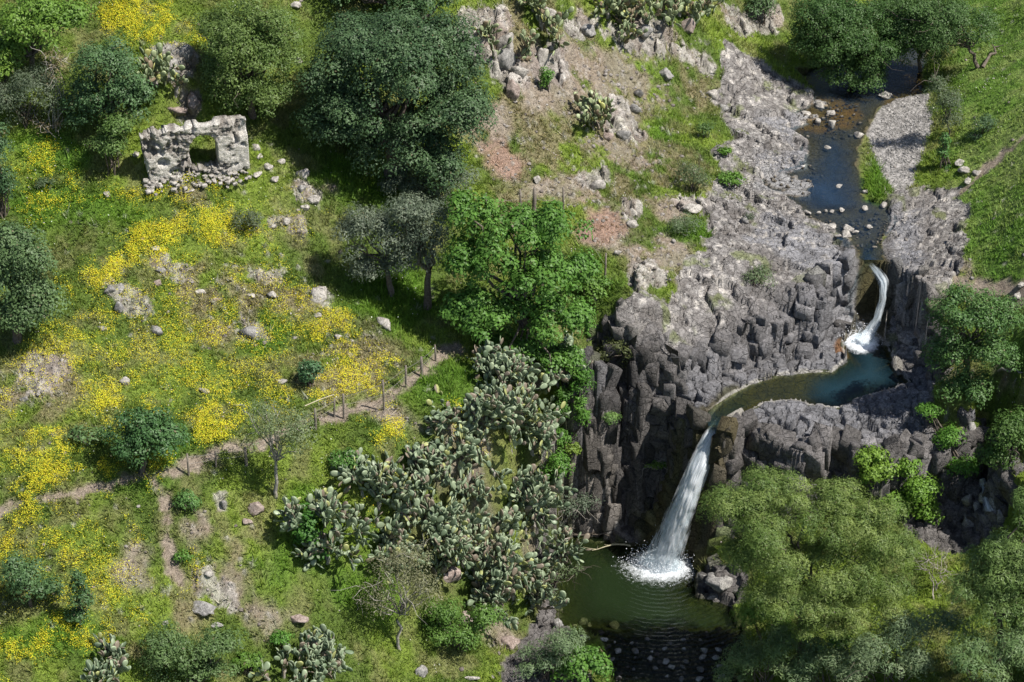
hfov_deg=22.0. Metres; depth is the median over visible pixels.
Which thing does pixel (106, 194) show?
boulder
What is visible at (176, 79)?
prickly pear
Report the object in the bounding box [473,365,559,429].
prickly pear
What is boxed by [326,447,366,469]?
bush
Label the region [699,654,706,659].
stone
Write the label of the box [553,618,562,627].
boulder
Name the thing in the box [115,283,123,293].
boulder
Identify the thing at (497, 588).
prickly pear
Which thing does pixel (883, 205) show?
stone
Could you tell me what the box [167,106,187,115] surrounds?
boulder
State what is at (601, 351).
bush
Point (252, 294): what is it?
boulder
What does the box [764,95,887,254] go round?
river stones
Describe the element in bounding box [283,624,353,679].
prickly pear
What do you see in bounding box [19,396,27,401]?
boulder
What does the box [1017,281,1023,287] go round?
boulder
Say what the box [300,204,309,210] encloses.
boulder
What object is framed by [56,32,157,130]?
broadleaf tree
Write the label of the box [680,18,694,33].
boulder
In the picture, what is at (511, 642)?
boulder
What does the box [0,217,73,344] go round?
evergreen oak
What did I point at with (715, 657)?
stone
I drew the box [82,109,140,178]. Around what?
bush
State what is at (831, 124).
stone
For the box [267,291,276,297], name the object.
boulder
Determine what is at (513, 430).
prickly pear
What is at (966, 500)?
boulder
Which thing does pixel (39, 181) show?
bush
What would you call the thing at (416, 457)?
prickly pear
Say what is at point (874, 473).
climbing shrub
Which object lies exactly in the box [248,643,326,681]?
prickly pear
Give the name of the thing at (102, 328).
boulder
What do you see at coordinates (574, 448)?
bush
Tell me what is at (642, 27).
boulder
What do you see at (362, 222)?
olive tree
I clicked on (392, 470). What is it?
prickly pear
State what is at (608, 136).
boulder
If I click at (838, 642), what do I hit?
bush
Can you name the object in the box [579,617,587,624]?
boulder
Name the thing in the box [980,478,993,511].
boulder
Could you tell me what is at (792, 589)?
tamarisk
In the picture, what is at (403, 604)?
slender tree
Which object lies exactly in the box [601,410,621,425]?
bush
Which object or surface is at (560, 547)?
prickly pear
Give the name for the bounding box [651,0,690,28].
prickly pear
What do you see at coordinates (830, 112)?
stone
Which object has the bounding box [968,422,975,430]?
boulder
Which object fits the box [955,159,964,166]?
boulder
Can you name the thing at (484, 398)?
prickly pear
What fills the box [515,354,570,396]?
prickly pear
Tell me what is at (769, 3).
bush
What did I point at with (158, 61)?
prickly pear
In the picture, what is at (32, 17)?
lime tree
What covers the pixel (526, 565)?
prickly pear
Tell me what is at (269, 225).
boulder
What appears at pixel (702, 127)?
bush
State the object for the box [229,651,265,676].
bush
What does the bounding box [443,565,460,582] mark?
boulder
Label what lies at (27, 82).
bush
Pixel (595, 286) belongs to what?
bush
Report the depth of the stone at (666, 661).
143.95 m
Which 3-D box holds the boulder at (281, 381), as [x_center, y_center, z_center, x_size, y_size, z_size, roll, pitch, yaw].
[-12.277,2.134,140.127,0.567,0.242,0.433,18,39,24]
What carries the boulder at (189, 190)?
on the ground at (778, 392)
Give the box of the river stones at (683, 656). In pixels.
[598,625,745,681]
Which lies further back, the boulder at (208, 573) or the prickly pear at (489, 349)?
the prickly pear at (489, 349)
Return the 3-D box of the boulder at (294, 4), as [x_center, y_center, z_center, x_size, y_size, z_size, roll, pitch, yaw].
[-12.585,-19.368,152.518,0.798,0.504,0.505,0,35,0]
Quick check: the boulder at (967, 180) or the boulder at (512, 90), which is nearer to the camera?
the boulder at (512, 90)
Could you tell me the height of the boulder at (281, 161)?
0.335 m
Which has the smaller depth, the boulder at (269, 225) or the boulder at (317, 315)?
the boulder at (317, 315)
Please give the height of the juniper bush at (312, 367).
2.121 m
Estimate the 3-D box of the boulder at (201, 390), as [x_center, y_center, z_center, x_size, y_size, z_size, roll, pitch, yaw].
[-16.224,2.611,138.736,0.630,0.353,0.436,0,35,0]
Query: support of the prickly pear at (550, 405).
on the ground at (778, 392)
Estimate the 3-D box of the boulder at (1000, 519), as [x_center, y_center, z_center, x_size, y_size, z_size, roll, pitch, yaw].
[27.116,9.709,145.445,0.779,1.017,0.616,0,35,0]
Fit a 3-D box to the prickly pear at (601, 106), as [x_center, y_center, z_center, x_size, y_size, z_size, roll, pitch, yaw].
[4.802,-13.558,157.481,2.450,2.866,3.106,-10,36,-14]
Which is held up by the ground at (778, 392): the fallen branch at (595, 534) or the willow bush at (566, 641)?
the willow bush at (566, 641)
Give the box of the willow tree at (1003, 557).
[943,485,1023,667]
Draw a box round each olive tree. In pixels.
[328,201,433,296]
[375,163,484,208]
[381,191,457,310]
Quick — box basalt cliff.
[561,249,1023,605]
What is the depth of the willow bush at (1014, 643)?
133.60 m
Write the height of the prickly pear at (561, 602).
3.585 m
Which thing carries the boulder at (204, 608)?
on the ground at (778, 392)
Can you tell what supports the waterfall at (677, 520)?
on the basalt cliff
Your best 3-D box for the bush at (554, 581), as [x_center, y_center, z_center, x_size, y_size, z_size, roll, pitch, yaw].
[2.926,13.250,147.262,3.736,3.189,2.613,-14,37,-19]
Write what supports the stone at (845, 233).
on the ground at (778, 392)
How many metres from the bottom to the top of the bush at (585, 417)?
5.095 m
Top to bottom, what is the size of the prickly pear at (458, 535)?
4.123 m
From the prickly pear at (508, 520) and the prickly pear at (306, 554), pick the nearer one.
the prickly pear at (306, 554)
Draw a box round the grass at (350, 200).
[0,0,1023,681]
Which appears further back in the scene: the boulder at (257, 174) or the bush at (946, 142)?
the bush at (946, 142)
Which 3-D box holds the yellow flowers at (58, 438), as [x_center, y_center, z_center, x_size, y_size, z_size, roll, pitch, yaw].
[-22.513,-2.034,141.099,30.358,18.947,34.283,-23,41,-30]
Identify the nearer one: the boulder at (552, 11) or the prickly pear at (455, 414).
the prickly pear at (455, 414)
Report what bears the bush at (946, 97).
on the ground at (778, 392)
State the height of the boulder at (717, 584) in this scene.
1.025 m
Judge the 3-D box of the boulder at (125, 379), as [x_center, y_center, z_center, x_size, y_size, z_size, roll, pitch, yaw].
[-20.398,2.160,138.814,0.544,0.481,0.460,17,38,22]
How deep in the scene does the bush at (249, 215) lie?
145.13 m
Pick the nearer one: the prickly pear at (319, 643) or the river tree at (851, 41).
the prickly pear at (319, 643)
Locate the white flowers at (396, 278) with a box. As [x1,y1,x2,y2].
[0,0,1023,681]
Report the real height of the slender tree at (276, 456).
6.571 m
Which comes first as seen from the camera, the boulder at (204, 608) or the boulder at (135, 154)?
the boulder at (204, 608)
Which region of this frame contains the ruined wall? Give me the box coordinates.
[139,114,251,195]
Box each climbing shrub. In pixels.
[852,442,900,489]
[871,456,944,524]
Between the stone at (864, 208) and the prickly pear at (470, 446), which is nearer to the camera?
the prickly pear at (470, 446)
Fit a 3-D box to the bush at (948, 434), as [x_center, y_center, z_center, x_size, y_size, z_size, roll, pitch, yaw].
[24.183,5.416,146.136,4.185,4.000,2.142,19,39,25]
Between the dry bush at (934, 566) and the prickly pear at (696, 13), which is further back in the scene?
the prickly pear at (696, 13)
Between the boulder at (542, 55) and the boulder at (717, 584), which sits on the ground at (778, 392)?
the boulder at (542, 55)
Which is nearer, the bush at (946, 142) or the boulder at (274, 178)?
the boulder at (274, 178)
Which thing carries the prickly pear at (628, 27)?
on the ground at (778, 392)
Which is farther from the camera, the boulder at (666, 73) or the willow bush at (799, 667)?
the boulder at (666, 73)
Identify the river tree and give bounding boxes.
[784,0,921,94]
[871,0,954,72]
[876,0,1004,68]
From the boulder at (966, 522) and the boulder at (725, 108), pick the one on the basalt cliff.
the boulder at (966, 522)
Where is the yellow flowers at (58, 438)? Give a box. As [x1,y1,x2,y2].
[0,0,486,681]
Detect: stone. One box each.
[615,648,620,653]
[632,648,638,654]
[662,658,669,664]
[668,664,674,669]
[695,676,703,681]
[697,666,703,672]
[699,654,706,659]
[700,648,707,653]
[711,655,719,660]
[801,111,810,115]
[815,101,824,108]
[826,110,834,115]
[828,120,835,128]
[828,223,835,228]
[841,230,851,237]
[843,224,853,231]
[854,132,864,138]
[861,205,867,210]
[878,91,892,99]
[879,202,886,207]
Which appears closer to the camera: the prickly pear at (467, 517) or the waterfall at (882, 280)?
the prickly pear at (467, 517)
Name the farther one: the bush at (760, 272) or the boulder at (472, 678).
the bush at (760, 272)
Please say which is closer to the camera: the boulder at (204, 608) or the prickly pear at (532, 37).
the boulder at (204, 608)
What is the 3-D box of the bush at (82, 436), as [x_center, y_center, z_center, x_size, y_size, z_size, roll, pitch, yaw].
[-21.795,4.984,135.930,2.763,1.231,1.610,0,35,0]
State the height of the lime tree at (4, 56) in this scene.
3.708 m
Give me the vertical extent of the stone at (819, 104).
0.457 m
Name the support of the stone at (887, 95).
on the ground at (778, 392)
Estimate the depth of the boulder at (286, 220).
146.22 m
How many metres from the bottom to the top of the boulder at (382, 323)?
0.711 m
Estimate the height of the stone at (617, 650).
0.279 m
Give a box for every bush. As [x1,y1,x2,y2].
[0,61,74,128]
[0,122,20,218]
[0,550,65,607]
[18,45,74,136]
[33,175,57,189]
[62,424,112,445]
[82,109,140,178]
[134,614,249,681]
[171,549,194,564]
[172,487,201,511]
[228,206,264,231]
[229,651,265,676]
[267,629,294,647]
[289,501,329,560]
[295,358,326,387]
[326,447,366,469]
[422,595,507,651]
[513,609,588,681]
[537,554,600,601]
[538,66,554,91]
[538,447,575,485]
[542,385,575,428]
[550,644,614,681]
[556,339,596,402]
[556,394,590,455]
[558,491,600,529]
[561,442,581,456]
[570,274,612,300]
[594,336,632,369]
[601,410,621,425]
[638,460,667,479]
[660,157,713,192]
[666,209,704,237]
[693,118,716,136]
[711,621,821,681]
[715,170,745,189]
[717,146,731,156]
[740,263,777,294]
[743,0,777,25]
[743,213,754,222]
[773,631,853,681]
[816,604,978,681]
[826,626,852,659]
[902,538,955,599]
[914,51,965,136]
[914,402,983,479]
[935,131,952,169]
[943,621,1023,681]
[965,113,998,141]
[970,404,1023,470]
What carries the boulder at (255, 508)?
on the ground at (778, 392)
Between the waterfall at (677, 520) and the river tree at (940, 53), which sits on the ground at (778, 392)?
the river tree at (940, 53)
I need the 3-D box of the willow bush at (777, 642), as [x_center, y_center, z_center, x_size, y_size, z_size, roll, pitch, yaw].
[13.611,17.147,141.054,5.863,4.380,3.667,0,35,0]
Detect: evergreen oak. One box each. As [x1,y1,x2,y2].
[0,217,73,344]
[289,0,499,194]
[327,0,458,28]
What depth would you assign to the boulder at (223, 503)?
135.34 m
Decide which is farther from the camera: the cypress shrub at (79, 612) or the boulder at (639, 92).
the boulder at (639, 92)
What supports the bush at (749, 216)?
on the ground at (778, 392)
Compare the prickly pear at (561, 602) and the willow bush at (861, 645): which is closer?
the willow bush at (861, 645)
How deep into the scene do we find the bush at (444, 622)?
139.49 m
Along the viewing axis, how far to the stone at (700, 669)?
143.41 m
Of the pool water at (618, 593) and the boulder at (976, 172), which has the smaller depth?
the pool water at (618, 593)
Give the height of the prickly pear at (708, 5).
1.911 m
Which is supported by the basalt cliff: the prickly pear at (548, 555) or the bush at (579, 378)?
the bush at (579, 378)
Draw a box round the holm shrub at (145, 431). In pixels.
[90,403,194,474]
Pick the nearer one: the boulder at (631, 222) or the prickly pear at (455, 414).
the prickly pear at (455, 414)
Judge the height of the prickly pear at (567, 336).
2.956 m
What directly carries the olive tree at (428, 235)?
on the ground at (778, 392)
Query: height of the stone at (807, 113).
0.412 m
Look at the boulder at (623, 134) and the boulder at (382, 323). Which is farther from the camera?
the boulder at (623, 134)
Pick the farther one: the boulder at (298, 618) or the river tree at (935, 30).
the river tree at (935, 30)
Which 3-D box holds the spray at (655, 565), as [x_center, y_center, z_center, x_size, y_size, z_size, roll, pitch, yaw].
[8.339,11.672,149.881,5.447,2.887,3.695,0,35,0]
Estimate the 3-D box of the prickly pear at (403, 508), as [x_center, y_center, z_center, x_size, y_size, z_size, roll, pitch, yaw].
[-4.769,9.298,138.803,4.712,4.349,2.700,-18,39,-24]
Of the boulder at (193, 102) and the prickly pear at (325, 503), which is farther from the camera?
the boulder at (193, 102)
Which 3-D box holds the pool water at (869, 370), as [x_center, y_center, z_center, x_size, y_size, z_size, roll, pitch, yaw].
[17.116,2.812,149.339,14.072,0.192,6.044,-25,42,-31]
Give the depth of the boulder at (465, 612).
141.89 m
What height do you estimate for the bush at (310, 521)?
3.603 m
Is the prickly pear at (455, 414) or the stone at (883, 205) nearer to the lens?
the prickly pear at (455, 414)
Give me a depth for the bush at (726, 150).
159.76 m
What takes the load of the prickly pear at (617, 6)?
on the ground at (778, 392)
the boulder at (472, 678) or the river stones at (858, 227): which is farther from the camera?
the river stones at (858, 227)
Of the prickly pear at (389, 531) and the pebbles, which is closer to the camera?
the prickly pear at (389, 531)
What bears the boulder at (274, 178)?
on the ground at (778, 392)
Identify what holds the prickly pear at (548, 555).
on the ground at (778, 392)
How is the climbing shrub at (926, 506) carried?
on the basalt cliff
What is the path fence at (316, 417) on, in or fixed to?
on the ground at (778, 392)
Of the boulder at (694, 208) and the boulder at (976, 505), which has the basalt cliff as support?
the boulder at (976, 505)
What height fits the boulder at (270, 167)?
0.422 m
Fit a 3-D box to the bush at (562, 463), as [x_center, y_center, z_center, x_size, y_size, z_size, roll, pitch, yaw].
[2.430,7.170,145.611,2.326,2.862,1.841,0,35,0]
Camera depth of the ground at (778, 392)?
147.87 m
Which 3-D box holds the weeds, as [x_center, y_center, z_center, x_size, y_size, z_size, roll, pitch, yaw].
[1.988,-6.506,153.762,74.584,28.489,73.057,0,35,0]
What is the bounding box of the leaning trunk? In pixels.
[981,44,1003,67]
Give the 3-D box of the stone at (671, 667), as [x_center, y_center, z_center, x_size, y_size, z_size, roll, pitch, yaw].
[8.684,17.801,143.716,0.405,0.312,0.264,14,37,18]
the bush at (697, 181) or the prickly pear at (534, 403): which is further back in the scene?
the bush at (697, 181)
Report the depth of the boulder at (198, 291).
143.27 m
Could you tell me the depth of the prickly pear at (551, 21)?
157.92 m
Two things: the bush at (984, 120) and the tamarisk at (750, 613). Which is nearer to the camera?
the tamarisk at (750, 613)
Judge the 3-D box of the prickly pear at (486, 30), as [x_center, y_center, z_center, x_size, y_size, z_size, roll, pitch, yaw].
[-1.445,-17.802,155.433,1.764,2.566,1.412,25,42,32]
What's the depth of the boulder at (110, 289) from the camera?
142.21 m
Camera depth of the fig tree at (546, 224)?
142.10 m
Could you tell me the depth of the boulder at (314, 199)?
147.29 m
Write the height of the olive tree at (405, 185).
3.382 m
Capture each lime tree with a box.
[0,0,99,88]
[0,47,21,94]
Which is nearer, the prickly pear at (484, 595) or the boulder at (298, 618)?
the boulder at (298, 618)
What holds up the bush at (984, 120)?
on the ground at (778, 392)
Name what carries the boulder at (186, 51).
on the ground at (778, 392)
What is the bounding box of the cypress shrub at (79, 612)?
[62,568,95,625]
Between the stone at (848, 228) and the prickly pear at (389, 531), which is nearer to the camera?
the prickly pear at (389, 531)
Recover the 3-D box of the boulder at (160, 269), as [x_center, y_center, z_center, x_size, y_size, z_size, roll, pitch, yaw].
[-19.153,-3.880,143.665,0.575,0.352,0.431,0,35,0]
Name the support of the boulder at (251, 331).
on the ground at (778, 392)
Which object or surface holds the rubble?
on the ground at (778, 392)
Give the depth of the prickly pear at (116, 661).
128.86 m
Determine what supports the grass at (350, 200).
on the ground at (778, 392)
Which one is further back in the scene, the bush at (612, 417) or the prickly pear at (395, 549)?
the bush at (612, 417)
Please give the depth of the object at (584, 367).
146.59 m
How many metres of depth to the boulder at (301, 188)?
147.41 m
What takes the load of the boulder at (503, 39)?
on the ground at (778, 392)
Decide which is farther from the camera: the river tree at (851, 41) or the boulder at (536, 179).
the river tree at (851, 41)
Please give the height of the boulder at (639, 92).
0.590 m
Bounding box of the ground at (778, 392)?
[0,0,1023,681]
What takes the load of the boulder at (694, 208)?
on the ground at (778, 392)
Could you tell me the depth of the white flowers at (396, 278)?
144.93 m
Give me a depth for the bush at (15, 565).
129.69 m
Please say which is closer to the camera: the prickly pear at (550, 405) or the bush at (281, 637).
the bush at (281, 637)
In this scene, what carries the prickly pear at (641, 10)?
on the ground at (778, 392)
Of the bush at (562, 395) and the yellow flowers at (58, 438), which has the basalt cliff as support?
the bush at (562, 395)
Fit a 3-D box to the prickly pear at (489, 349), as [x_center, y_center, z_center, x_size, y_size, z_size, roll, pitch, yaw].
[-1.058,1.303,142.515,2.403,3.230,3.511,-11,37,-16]
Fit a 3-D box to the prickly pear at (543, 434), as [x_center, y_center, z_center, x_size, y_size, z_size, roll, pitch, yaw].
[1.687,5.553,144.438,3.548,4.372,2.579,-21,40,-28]
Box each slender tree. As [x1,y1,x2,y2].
[234,396,321,498]
[342,539,447,649]
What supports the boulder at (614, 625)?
on the ground at (778, 392)
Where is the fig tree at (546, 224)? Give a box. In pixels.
[434,184,603,390]
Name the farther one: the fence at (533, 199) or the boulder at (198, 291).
the fence at (533, 199)
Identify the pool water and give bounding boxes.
[577,551,713,632]
[706,333,890,432]
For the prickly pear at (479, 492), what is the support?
on the ground at (778, 392)
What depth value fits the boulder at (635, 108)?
160.47 m
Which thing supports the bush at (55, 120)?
on the ground at (778, 392)
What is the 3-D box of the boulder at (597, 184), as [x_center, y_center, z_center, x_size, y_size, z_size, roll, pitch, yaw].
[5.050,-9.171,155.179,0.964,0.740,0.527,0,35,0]
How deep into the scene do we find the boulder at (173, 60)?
147.40 m
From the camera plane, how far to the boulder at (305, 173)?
148.01 m
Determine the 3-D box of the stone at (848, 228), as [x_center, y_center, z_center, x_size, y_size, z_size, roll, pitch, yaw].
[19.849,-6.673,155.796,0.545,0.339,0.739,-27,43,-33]
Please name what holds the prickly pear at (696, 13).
on the ground at (778, 392)
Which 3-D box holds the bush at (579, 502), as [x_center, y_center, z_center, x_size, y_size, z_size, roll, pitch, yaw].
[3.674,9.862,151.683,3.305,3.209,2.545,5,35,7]
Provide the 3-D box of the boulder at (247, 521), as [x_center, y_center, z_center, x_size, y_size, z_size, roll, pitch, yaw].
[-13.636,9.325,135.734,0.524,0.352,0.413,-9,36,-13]
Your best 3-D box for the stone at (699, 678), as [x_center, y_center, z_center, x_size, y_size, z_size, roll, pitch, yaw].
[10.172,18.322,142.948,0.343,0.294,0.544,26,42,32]
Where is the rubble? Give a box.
[0,0,1023,677]
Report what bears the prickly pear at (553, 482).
on the ground at (778, 392)
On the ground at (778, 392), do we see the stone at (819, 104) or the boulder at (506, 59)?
the boulder at (506, 59)
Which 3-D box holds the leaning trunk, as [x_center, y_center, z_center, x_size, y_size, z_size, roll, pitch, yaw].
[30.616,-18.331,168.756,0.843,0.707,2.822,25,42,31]
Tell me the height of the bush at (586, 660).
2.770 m
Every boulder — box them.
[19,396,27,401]
[97,325,106,330]
[103,191,110,197]
[103,285,115,293]
[114,301,123,313]
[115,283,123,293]
[119,376,129,385]
[132,151,138,156]
[150,325,162,335]
[153,279,161,285]
[155,266,165,272]
[167,58,179,81]
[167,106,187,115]
[179,44,192,62]
[179,188,194,192]
[187,91,199,115]
[192,600,215,615]
[195,289,205,293]
[198,388,209,393]
[204,571,212,576]
[211,622,222,627]
[220,500,226,509]
[239,326,263,339]
[242,518,252,524]
[246,293,254,298]
[247,501,263,515]
[251,144,260,150]
[253,171,261,177]
[264,163,272,169]
[267,223,276,228]
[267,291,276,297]
[270,176,278,181]
[276,158,284,163]
[278,379,287,383]
[283,217,290,224]
[290,1,301,8]
[290,614,308,622]
[295,168,309,178]
[297,185,305,192]
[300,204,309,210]
[307,195,320,203]
[309,286,327,302]
[314,312,321,317]
[376,317,390,331]
[415,665,427,677]
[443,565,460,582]
[461,611,474,623]
[462,34,478,57]
[464,676,479,680]
[497,32,513,50]
[497,48,515,70]
[500,635,520,650]
[506,79,519,100]
[510,66,527,78]
[533,176,540,183]
[536,48,548,70]
[544,7,555,17]
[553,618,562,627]
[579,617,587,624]
[580,23,595,37]
[590,180,605,189]
[603,132,613,140]
[609,621,619,629]
[616,130,631,139]
[625,220,638,227]
[629,103,641,112]
[630,208,636,215]
[633,89,643,97]
[636,24,652,39]
[659,68,673,80]
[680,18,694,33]
[682,203,701,212]
[697,572,706,581]
[705,572,732,592]
[706,89,717,100]
[707,593,718,599]
[718,104,728,111]
[740,216,748,223]
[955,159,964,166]
[957,166,969,173]
[961,493,971,505]
[962,513,973,526]
[964,177,970,183]
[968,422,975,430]
[972,170,980,175]
[973,501,981,511]
[978,492,983,503]
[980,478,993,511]
[989,497,996,512]
[997,509,1005,523]
[1014,292,1020,298]
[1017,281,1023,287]
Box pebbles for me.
[657,43,968,351]
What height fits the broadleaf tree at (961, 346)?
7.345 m
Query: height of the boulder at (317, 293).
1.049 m
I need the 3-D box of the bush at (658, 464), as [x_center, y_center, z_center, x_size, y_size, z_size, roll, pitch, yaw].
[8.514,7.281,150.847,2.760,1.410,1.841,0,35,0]
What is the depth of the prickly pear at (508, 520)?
142.85 m
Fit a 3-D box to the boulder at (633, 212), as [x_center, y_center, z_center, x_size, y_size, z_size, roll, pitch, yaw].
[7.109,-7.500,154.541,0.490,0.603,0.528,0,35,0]
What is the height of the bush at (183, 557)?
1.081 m
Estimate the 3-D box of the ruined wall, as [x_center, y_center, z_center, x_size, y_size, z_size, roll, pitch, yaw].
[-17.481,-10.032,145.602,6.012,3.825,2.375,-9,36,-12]
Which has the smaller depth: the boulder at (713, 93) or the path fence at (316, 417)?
the path fence at (316, 417)
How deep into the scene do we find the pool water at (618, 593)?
148.62 m
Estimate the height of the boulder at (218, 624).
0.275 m
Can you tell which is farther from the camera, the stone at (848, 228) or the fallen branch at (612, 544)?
the stone at (848, 228)
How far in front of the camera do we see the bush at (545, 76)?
156.51 m
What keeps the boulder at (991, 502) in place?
on the basalt cliff
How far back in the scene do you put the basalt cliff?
148.61 m
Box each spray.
[611,536,694,584]
[837,313,882,345]
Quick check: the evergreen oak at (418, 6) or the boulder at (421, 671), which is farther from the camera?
the evergreen oak at (418, 6)
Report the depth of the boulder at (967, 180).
157.82 m
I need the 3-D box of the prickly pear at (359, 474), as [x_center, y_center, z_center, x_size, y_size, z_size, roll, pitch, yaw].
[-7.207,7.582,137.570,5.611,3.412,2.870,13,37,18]
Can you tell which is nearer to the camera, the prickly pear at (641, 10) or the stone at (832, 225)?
the stone at (832, 225)
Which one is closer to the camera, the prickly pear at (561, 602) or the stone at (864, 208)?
the prickly pear at (561, 602)
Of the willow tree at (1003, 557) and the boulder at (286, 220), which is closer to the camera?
the willow tree at (1003, 557)
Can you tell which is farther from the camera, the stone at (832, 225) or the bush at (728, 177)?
the bush at (728, 177)
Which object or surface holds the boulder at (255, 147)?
on the ground at (778, 392)
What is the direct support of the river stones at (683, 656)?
on the ground at (778, 392)
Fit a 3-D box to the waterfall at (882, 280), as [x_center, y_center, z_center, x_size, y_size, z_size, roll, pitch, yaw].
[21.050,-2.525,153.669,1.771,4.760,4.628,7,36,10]
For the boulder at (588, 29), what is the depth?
160.65 m
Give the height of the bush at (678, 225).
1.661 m
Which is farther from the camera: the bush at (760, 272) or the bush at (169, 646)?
the bush at (760, 272)
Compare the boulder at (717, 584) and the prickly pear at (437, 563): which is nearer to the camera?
the prickly pear at (437, 563)
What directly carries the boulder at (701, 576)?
on the ground at (778, 392)
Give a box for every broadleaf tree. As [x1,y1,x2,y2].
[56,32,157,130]
[190,0,312,119]
[920,281,1023,410]
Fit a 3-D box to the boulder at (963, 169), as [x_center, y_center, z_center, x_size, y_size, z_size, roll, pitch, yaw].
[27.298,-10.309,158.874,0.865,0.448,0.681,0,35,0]
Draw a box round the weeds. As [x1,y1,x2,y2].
[0,0,1023,681]
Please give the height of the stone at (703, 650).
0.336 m
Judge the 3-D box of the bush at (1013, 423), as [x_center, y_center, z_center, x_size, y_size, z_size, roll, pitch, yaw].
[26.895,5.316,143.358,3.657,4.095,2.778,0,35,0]
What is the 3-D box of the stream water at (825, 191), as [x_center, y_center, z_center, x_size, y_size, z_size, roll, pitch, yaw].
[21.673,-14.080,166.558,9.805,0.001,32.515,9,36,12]
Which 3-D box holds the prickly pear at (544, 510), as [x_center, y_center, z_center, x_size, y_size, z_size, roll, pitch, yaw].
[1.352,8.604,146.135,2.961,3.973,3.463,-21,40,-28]
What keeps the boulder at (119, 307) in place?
on the ground at (778, 392)
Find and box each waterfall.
[640,427,714,572]
[856,268,887,345]
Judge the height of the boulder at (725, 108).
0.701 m
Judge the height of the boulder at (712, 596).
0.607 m
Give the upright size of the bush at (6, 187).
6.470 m
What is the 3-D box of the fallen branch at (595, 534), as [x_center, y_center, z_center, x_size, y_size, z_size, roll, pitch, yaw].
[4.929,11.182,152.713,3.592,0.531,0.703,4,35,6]
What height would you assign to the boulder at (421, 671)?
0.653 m
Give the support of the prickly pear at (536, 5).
on the ground at (778, 392)
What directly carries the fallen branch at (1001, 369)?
on the ground at (778, 392)
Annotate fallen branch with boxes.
[573,530,609,536]
[585,543,630,550]
[997,367,1022,372]
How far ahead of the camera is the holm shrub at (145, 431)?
133.28 m
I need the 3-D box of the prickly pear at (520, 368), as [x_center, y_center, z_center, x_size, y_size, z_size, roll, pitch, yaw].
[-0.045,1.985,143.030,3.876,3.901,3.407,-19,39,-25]
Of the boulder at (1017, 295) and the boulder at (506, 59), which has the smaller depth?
the boulder at (1017, 295)
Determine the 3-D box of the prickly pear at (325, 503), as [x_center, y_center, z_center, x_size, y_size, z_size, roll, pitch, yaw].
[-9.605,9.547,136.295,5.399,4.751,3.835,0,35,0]
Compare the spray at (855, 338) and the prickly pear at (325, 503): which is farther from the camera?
the spray at (855, 338)
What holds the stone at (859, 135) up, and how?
on the ground at (778, 392)
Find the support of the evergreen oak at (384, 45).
on the ground at (778, 392)
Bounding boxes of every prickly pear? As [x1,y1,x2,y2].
[80,632,130,681]
[134,42,184,85]
[148,67,188,97]
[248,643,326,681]
[273,485,378,570]
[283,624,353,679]
[290,531,348,571]
[330,447,425,511]
[365,507,418,569]
[367,450,414,496]
[370,483,459,534]
[374,539,424,584]
[388,536,462,586]
[394,493,472,574]
[404,436,477,501]
[414,424,485,488]
[423,384,502,448]
[426,467,490,553]
[440,518,490,569]
[450,515,549,600]
[459,373,526,429]
[461,469,520,559]
[461,540,521,596]
[465,505,522,560]
[465,553,518,630]
[470,336,521,382]
[471,20,501,44]
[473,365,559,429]
[478,450,563,520]
[481,347,556,396]
[481,390,555,533]
[488,29,539,60]
[506,521,563,615]
[507,563,569,609]
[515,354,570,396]
[517,0,546,11]
[518,409,564,469]
[523,476,570,524]
[527,513,591,567]
[529,426,577,495]
[534,331,573,377]
[535,2,573,56]
[541,385,573,416]
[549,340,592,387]
[573,89,614,131]
[593,0,643,19]
[612,8,647,45]
[620,0,670,24]
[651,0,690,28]
[666,0,710,24]
[695,0,724,15]
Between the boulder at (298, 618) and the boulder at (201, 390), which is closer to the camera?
the boulder at (298, 618)
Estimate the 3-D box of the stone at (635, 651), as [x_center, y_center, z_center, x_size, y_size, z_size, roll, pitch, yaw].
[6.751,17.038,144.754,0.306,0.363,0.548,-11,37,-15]
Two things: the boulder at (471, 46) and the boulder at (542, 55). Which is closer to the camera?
the boulder at (471, 46)
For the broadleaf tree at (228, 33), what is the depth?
146.01 m
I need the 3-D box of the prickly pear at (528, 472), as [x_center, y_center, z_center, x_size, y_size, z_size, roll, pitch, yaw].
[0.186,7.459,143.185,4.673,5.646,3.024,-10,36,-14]
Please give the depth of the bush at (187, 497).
134.41 m
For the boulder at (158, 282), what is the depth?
143.13 m
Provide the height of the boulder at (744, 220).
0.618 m
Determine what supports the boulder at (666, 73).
on the ground at (778, 392)
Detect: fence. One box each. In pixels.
[186,344,436,476]
[485,187,606,277]
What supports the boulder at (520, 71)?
on the ground at (778, 392)
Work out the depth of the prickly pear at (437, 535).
138.92 m
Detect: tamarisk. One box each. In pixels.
[695,462,929,675]
[729,590,795,645]
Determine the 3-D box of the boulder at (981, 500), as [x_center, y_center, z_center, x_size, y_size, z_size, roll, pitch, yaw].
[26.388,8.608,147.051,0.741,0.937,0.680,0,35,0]

